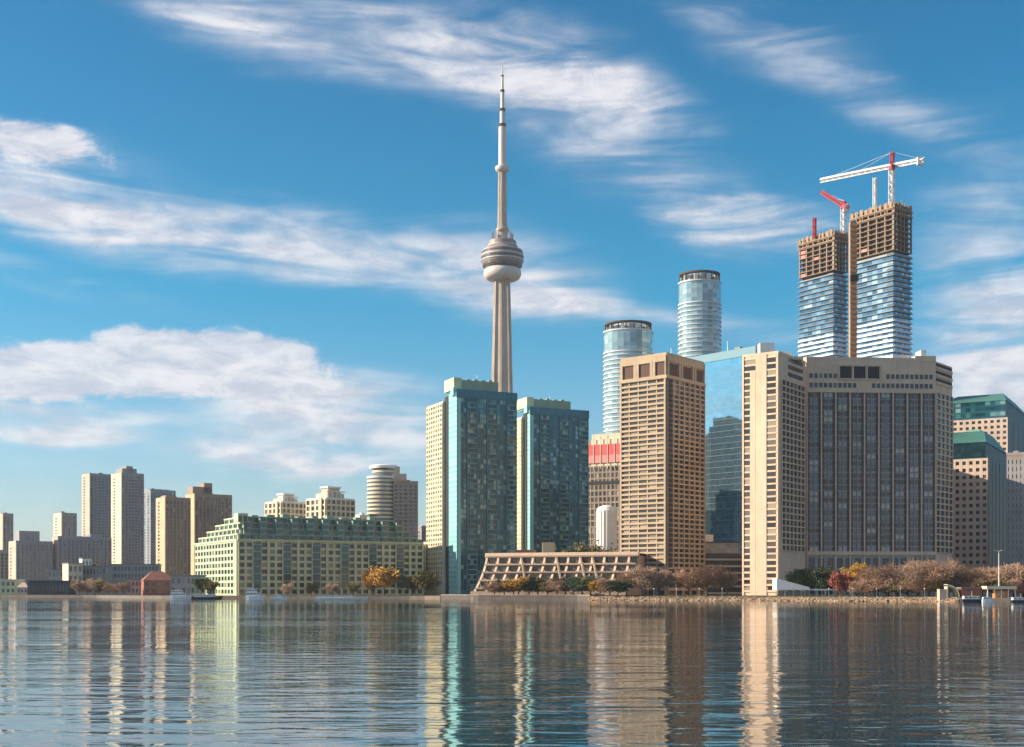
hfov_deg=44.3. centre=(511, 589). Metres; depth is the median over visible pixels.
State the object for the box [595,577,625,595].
shrub
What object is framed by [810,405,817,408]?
window
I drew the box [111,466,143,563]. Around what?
apartment tower
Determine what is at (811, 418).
window
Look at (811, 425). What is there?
window
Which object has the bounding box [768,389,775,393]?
window
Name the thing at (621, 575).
bare tree
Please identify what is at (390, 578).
yellow tree
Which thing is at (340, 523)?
bay window
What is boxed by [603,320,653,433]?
condominium tower
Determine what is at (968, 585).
shrub
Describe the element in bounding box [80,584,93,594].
bare tree
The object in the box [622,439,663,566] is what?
window
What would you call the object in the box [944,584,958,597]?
shell shelter
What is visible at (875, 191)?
site mast
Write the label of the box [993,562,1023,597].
bare tree
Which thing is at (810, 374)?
window
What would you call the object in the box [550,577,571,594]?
shrub
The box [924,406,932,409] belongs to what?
window
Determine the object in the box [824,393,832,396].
window
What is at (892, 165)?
tower crane
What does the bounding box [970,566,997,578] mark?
bare tree
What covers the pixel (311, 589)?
bare tree
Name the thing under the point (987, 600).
boat
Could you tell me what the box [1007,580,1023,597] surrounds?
shrub
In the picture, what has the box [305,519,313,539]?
bay window
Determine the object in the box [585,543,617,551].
green tree
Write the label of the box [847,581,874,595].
shrub
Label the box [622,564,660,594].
bare tree
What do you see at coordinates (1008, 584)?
shrub
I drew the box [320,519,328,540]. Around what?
bay window
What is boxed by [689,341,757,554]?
office slab
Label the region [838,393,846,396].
window
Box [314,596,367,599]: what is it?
boat
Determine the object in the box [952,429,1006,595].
office building
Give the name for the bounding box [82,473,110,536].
apartment tower
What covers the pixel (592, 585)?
shrub
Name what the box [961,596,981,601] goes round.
boat
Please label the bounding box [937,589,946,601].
concrete block
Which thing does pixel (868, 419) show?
window
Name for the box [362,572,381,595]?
yellow tree
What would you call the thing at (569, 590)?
shrub
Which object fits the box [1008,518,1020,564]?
window
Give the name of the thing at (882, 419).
window
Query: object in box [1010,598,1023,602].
boat
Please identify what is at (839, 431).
window
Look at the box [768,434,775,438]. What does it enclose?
window
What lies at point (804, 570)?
green tree
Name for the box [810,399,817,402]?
window
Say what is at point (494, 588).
shrub
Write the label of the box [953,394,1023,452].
office building
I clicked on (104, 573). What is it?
office block
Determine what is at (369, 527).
bay window
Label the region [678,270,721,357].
condominium tower
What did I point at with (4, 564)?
apartment tower
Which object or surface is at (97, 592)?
parking garage
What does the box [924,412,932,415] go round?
window
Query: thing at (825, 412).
window
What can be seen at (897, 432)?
window
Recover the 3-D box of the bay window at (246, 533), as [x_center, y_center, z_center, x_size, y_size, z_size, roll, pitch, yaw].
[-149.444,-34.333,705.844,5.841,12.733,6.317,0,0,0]
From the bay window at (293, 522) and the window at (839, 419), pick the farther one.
the bay window at (293, 522)
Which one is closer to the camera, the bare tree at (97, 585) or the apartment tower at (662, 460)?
the apartment tower at (662, 460)
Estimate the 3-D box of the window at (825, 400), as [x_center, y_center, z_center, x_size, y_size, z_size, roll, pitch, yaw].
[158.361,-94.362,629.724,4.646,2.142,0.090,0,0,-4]
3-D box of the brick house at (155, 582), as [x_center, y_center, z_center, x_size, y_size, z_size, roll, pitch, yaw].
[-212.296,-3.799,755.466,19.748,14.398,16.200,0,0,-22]
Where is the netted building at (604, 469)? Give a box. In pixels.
[589,432,619,551]
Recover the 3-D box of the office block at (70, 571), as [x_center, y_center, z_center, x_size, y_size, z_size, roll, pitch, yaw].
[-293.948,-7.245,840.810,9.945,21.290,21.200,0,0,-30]
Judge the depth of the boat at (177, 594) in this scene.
653.79 m
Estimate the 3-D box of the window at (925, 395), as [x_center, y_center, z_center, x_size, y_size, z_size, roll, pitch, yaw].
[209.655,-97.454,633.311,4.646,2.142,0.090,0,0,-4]
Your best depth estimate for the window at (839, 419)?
630.18 m
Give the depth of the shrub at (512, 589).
618.11 m
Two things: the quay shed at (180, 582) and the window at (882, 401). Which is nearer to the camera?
the window at (882, 401)
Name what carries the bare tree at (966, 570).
on the ground at (160, 596)
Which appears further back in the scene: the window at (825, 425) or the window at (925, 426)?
the window at (925, 426)
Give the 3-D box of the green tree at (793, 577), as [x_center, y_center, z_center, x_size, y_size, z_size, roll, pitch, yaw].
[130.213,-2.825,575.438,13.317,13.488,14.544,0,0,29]
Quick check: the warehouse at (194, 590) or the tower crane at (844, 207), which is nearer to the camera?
the warehouse at (194, 590)
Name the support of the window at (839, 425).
in the hotel building at (847, 462)
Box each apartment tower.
[0,512,12,549]
[0,550,8,578]
[9,531,52,583]
[52,530,111,568]
[54,511,76,535]
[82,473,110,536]
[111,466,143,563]
[144,484,175,563]
[156,495,190,575]
[185,483,231,574]
[264,493,305,517]
[306,486,354,518]
[619,352,705,595]
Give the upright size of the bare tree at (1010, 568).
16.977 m
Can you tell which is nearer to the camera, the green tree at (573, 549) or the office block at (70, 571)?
the green tree at (573, 549)
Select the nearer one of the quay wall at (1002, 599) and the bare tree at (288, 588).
the quay wall at (1002, 599)
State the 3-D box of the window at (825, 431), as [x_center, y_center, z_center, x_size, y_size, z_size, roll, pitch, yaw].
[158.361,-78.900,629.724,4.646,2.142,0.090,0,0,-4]
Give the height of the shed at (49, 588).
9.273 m
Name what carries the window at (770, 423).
in the hotel building at (847, 462)
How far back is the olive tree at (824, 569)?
571.36 m
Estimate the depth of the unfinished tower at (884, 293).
773.59 m
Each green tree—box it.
[193,576,208,593]
[564,543,586,551]
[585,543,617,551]
[784,569,808,590]
[794,567,818,595]
[804,568,836,595]
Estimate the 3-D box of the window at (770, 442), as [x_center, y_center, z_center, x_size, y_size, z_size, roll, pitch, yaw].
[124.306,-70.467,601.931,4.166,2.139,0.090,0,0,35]
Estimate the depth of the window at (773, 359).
601.62 m
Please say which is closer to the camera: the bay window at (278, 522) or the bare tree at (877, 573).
the bare tree at (877, 573)
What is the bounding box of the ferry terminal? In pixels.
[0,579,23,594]
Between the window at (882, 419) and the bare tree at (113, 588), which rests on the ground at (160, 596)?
the bare tree at (113, 588)
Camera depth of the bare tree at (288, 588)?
664.12 m
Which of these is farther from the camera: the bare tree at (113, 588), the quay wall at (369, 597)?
the bare tree at (113, 588)
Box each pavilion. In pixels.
[17,583,27,594]
[78,558,92,565]
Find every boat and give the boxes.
[169,590,191,598]
[192,594,222,598]
[245,589,264,599]
[270,594,286,599]
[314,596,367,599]
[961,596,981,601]
[982,597,993,602]
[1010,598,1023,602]
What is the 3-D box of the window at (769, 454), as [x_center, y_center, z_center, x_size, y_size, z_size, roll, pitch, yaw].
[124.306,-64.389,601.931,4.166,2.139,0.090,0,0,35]
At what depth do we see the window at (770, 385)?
601.91 m
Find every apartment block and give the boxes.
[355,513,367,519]
[418,525,425,541]
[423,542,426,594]
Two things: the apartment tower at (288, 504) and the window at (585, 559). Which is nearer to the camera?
the window at (585, 559)
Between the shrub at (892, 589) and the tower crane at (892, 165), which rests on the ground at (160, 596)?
the shrub at (892, 589)
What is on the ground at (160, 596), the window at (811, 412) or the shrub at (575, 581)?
the shrub at (575, 581)
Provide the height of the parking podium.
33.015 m
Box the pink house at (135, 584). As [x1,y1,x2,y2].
[127,579,140,594]
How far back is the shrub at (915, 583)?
530.08 m
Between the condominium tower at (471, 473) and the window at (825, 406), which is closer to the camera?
the window at (825, 406)
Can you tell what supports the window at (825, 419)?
in the hotel building at (847, 462)
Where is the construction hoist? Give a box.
[849,222,858,356]
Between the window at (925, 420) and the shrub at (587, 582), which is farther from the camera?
the window at (925, 420)
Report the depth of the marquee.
562.62 m
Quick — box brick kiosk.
[956,587,981,597]
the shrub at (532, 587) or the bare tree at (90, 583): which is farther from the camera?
the bare tree at (90, 583)
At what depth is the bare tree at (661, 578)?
595.47 m
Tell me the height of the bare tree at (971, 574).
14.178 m
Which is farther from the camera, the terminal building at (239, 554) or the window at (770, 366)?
the terminal building at (239, 554)
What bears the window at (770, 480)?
in the hotel building at (847, 462)
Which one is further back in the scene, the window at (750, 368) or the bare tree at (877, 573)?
the window at (750, 368)
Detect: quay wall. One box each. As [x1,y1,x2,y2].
[0,595,192,598]
[193,596,439,599]
[441,595,589,599]
[959,598,1010,601]
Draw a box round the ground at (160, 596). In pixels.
[96,595,1020,600]
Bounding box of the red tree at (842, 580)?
[827,571,852,595]
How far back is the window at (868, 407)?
631.26 m
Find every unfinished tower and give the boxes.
[797,227,848,357]
[849,200,912,357]
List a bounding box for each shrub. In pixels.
[482,579,505,594]
[492,579,510,594]
[500,576,531,594]
[502,584,519,594]
[519,580,538,594]
[522,576,548,594]
[536,581,555,594]
[545,579,569,594]
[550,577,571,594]
[562,582,579,594]
[563,575,594,594]
[577,576,599,594]
[588,580,608,595]
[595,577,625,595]
[606,579,633,596]
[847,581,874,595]
[859,576,890,595]
[869,578,897,595]
[881,580,907,595]
[893,580,921,596]
[898,577,931,595]
[912,577,946,595]
[923,579,954,591]
[948,580,969,596]
[956,580,980,586]
[966,577,1003,596]
[982,578,1010,592]
[991,578,1023,593]
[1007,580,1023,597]
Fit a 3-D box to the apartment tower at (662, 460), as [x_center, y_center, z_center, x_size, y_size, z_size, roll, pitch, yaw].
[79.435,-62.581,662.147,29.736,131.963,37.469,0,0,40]
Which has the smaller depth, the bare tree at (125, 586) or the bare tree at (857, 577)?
the bare tree at (857, 577)
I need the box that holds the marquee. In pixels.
[773,578,841,595]
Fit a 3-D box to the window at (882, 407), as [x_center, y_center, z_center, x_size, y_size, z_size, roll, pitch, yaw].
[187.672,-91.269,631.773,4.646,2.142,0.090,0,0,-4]
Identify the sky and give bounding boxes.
[0,0,1023,540]
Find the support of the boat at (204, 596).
on the water
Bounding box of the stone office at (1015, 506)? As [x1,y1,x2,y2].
[1006,451,1023,595]
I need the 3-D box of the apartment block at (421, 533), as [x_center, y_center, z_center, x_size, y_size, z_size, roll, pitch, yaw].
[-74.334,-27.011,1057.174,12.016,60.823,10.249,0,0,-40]
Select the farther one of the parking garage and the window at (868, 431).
the parking garage
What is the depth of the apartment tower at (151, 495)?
1403.65 m
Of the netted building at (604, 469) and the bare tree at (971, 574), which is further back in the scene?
the netted building at (604, 469)
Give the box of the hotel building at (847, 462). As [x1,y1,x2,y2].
[742,343,952,595]
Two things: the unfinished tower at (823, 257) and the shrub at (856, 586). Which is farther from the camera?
the unfinished tower at (823, 257)
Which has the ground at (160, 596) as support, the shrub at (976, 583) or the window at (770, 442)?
the shrub at (976, 583)
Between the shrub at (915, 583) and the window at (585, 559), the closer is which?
the shrub at (915, 583)
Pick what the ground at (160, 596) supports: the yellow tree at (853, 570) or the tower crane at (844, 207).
the yellow tree at (853, 570)
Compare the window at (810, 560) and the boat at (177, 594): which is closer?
the window at (810, 560)
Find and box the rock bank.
[588,596,959,601]
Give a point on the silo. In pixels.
(606, 526)
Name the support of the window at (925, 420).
in the hotel building at (847, 462)
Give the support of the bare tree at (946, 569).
on the lawn at (684, 596)
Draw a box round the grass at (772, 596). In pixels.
[590,595,936,596]
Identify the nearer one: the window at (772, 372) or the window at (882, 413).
the window at (772, 372)
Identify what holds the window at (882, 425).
in the hotel building at (847, 462)
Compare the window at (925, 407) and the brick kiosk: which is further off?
the window at (925, 407)
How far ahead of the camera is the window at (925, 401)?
633.26 m
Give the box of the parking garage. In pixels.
[77,581,127,594]
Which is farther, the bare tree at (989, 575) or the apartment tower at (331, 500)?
the apartment tower at (331, 500)
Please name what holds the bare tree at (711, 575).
on the lawn at (684, 596)
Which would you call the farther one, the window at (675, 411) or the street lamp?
the window at (675, 411)
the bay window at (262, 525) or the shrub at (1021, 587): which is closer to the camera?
the shrub at (1021, 587)
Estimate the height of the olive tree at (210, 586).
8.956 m
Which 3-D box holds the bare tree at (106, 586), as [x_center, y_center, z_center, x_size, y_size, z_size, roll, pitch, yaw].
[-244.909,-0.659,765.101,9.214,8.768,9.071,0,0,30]
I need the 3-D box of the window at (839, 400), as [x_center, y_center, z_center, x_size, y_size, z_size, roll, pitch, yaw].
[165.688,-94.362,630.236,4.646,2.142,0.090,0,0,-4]
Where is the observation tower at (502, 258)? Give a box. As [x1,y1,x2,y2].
[481,63,523,392]
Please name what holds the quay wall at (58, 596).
on the ground at (160, 596)
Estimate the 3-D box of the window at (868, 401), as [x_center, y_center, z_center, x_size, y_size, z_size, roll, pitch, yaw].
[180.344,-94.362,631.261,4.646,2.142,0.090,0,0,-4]
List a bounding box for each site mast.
[812,217,816,238]
[873,177,876,211]
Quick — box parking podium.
[705,535,741,595]
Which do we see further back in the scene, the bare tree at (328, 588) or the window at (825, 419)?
the bare tree at (328, 588)
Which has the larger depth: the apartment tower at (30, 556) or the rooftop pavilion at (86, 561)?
the apartment tower at (30, 556)
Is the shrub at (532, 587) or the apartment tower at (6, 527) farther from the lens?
the apartment tower at (6, 527)
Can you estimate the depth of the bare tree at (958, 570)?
534.92 m
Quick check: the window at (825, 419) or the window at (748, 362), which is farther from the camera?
the window at (825, 419)
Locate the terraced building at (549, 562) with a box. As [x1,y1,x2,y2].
[470,542,644,595]
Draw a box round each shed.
[28,581,75,594]
[170,575,189,594]
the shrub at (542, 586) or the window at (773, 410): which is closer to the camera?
the window at (773, 410)
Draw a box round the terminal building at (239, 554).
[194,513,423,595]
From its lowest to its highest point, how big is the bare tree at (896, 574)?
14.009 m
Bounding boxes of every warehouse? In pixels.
[47,569,61,580]
[189,575,206,595]
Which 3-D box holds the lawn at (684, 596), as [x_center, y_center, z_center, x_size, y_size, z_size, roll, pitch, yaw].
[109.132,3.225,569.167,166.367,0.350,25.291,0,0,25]
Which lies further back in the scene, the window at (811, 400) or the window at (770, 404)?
the window at (811, 400)
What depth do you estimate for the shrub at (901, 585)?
533.53 m
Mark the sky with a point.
(242, 242)
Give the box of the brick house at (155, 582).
[140,571,170,594]
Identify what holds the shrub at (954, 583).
on the ground at (160, 596)
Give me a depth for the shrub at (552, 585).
605.10 m
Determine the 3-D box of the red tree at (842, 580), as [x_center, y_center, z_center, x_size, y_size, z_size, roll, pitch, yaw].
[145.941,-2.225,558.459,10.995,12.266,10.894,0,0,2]
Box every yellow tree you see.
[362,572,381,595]
[366,565,400,595]
[840,562,869,595]
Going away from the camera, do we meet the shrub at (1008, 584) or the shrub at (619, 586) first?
the shrub at (1008, 584)
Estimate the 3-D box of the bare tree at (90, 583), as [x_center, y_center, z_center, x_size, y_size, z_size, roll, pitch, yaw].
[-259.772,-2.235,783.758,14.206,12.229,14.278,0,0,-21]
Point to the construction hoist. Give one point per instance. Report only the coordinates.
(853, 286)
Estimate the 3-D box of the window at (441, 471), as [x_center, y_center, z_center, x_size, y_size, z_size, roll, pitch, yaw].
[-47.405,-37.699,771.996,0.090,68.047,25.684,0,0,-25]
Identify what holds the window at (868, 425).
in the hotel building at (847, 462)
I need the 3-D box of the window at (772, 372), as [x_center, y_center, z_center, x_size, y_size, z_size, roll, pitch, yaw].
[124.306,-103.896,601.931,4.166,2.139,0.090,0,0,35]
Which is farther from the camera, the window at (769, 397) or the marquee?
the window at (769, 397)
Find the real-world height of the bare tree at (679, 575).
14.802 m
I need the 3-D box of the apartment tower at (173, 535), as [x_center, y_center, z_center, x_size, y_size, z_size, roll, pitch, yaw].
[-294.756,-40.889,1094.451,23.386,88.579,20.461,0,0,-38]
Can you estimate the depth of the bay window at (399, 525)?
750.37 m
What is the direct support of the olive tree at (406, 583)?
on the ground at (160, 596)
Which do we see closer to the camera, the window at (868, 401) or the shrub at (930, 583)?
the shrub at (930, 583)
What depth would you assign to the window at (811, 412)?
629.18 m
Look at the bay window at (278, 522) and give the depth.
712.87 m
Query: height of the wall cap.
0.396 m
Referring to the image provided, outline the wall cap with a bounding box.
[441,594,589,595]
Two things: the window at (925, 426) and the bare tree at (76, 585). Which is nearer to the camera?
the window at (925, 426)
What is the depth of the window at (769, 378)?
601.62 m
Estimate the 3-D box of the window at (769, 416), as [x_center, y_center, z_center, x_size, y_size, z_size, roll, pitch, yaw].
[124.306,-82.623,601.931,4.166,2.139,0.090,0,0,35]
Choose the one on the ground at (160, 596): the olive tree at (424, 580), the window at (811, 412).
the olive tree at (424, 580)
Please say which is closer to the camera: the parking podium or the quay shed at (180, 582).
the parking podium
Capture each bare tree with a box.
[68,579,85,594]
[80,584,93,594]
[84,578,102,594]
[93,580,108,594]
[101,583,114,592]
[110,585,121,594]
[115,582,131,594]
[279,583,295,595]
[305,582,318,595]
[325,584,339,592]
[345,583,360,595]
[616,572,636,594]
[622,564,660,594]
[644,566,675,594]
[670,568,701,595]
[680,561,731,594]
[712,572,740,594]
[854,567,874,595]
[855,562,896,595]
[882,568,907,595]
[889,557,919,595]
[894,558,934,595]
[915,558,957,582]
[940,560,968,597]
[956,566,975,582]
[958,567,987,583]
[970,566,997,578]
[977,567,1001,580]
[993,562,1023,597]
[1005,562,1023,597]
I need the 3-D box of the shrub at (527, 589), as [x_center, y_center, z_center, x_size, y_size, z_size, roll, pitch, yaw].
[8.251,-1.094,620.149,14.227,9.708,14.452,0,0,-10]
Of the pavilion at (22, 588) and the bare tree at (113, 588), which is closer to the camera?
the bare tree at (113, 588)
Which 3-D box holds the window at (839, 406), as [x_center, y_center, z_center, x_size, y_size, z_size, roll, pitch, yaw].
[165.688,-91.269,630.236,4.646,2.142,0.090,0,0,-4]
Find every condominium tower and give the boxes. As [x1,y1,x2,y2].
[367,464,417,541]
[426,377,516,594]
[517,395,588,552]
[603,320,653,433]
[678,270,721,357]
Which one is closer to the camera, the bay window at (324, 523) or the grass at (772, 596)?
the grass at (772, 596)
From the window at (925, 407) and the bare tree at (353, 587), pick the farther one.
the bare tree at (353, 587)
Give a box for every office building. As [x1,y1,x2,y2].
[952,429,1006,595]
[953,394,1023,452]
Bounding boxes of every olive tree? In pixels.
[202,581,218,593]
[400,575,418,595]
[411,569,440,595]
[571,540,604,551]
[818,564,835,595]
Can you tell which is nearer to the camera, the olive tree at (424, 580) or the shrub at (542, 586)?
the shrub at (542, 586)
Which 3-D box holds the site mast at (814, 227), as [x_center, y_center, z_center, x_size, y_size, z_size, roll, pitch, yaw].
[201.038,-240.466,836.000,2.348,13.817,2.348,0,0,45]
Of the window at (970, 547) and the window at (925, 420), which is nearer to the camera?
the window at (925, 420)
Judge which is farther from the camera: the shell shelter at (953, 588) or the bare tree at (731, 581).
the bare tree at (731, 581)
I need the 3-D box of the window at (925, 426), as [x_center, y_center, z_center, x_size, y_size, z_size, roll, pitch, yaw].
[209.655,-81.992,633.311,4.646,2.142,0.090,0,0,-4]
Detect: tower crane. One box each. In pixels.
[819,151,924,204]
[820,190,849,243]
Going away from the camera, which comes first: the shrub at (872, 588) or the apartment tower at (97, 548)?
the shrub at (872, 588)
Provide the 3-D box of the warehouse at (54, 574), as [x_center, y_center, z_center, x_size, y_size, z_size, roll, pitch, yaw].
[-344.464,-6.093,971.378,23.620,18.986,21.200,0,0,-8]
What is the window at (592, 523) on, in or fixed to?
in the netted building at (604, 469)
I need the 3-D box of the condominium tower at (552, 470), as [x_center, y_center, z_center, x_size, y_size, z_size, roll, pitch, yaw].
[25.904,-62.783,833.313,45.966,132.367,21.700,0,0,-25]
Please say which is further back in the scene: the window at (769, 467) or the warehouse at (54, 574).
the warehouse at (54, 574)
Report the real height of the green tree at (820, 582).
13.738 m
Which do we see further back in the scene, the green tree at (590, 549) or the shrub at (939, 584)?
the green tree at (590, 549)
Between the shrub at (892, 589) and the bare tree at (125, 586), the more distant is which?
the bare tree at (125, 586)
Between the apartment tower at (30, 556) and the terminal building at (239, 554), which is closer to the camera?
the terminal building at (239, 554)
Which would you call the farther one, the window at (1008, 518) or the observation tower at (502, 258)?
the observation tower at (502, 258)
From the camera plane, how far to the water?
75.01 m
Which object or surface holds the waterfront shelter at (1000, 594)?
on the ground at (160, 596)
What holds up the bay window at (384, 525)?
in the terminal building at (239, 554)
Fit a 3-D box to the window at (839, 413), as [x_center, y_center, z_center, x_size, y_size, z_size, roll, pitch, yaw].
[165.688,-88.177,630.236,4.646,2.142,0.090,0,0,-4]
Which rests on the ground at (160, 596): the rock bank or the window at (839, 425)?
the rock bank
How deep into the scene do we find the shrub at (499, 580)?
622.49 m
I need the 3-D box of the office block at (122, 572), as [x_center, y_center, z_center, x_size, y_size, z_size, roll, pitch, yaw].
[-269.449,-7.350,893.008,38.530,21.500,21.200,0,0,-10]
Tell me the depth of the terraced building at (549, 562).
642.45 m
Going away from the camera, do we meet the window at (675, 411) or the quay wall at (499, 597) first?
the quay wall at (499, 597)
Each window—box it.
[241,517,249,538]
[257,517,266,538]
[274,518,281,539]
[289,518,297,539]
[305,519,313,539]
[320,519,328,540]
[335,520,343,540]
[350,520,358,540]
[365,521,373,540]
[379,521,387,541]
[394,521,402,541]
[427,471,441,583]
[544,573,549,577]
[570,557,636,561]
[589,515,617,548]
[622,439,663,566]
[645,409,702,594]
[745,359,755,364]
[745,366,755,370]
[745,484,775,589]
[768,357,775,361]
[768,364,775,368]
[768,370,775,374]
[768,376,775,380]
[768,383,775,387]
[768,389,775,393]
[768,395,775,400]
[768,402,775,406]
[768,408,775,412]
[768,414,775,419]
[768,421,775,425]
[768,427,775,431]
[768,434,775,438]
[768,440,775,444]
[768,446,775,450]
[768,453,775,457]
[768,459,775,463]
[768,465,775,469]
[768,472,775,476]
[768,478,775,482]
[783,357,951,593]
[809,373,932,388]
[810,393,817,396]
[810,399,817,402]
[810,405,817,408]
[810,411,817,414]
[810,417,817,420]
[810,424,817,427]
[810,430,817,433]
[810,431,932,550]
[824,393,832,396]
[824,399,832,402]
[824,405,832,408]
[824,411,832,414]
[824,418,832,421]
[824,424,832,427]
[824,430,832,433]
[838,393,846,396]
[838,399,846,402]
[838,405,846,408]
[838,412,846,415]
[838,418,846,421]
[838,424,846,427]
[838,430,846,433]
[867,393,875,396]
[867,400,875,403]
[867,406,875,409]
[867,412,875,415]
[867,418,875,421]
[867,424,875,427]
[867,430,875,433]
[881,400,889,403]
[881,406,889,409]
[881,412,889,415]
[881,418,889,421]
[881,424,889,427]
[924,394,932,397]
[924,400,932,403]
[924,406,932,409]
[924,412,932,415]
[924,419,932,422]
[924,425,932,428]
[956,546,985,563]
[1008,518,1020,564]
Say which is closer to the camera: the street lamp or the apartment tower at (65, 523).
the street lamp
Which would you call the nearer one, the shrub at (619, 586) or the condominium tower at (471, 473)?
the shrub at (619, 586)
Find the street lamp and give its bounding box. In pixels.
[994,550,1003,590]
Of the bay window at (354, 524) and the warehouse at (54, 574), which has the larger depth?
the warehouse at (54, 574)
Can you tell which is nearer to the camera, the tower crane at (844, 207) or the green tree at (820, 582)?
the green tree at (820, 582)
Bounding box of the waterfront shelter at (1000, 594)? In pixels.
[981,586,1016,597]
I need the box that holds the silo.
[596,505,616,551]
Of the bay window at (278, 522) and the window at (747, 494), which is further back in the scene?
the bay window at (278, 522)
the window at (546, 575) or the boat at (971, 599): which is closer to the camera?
the boat at (971, 599)
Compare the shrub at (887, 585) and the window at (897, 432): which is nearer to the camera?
the shrub at (887, 585)
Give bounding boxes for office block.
[62,563,82,594]
[82,566,112,580]
[102,564,161,580]
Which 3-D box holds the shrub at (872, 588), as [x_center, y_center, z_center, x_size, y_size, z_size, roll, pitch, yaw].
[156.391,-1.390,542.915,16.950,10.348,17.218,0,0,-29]
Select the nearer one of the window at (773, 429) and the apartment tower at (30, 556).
the window at (773, 429)
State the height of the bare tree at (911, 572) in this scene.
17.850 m
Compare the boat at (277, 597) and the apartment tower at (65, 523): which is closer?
the boat at (277, 597)
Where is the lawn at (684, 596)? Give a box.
[590,596,756,596]
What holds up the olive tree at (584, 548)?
on the ground at (160, 596)
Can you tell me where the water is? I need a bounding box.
[0,597,1023,746]
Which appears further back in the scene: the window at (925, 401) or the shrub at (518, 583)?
the window at (925, 401)
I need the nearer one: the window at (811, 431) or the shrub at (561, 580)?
the shrub at (561, 580)
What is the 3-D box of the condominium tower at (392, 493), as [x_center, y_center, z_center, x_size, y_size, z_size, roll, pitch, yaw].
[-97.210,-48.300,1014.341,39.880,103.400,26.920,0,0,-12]
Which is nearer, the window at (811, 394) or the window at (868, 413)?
the window at (811, 394)
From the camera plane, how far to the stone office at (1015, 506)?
669.77 m
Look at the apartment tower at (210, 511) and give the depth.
1126.98 m
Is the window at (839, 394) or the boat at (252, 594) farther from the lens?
the boat at (252, 594)
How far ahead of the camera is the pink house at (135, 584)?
760.35 m
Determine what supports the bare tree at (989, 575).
on the ground at (160, 596)
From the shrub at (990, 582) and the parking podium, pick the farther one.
the parking podium
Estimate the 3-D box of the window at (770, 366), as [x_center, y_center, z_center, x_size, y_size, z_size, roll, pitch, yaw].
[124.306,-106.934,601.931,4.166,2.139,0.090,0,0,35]
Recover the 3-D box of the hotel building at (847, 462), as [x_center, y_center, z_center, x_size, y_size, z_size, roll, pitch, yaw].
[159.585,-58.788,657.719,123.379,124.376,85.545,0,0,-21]
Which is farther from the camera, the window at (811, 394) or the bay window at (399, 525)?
the bay window at (399, 525)
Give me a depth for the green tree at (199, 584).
668.27 m
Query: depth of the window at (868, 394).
631.26 m
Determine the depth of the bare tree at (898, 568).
544.54 m
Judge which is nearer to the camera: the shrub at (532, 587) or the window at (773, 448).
the window at (773, 448)
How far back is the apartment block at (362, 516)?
1043.14 m
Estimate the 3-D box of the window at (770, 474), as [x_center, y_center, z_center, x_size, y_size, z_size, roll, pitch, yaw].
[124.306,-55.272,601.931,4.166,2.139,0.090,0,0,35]
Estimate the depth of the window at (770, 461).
601.76 m

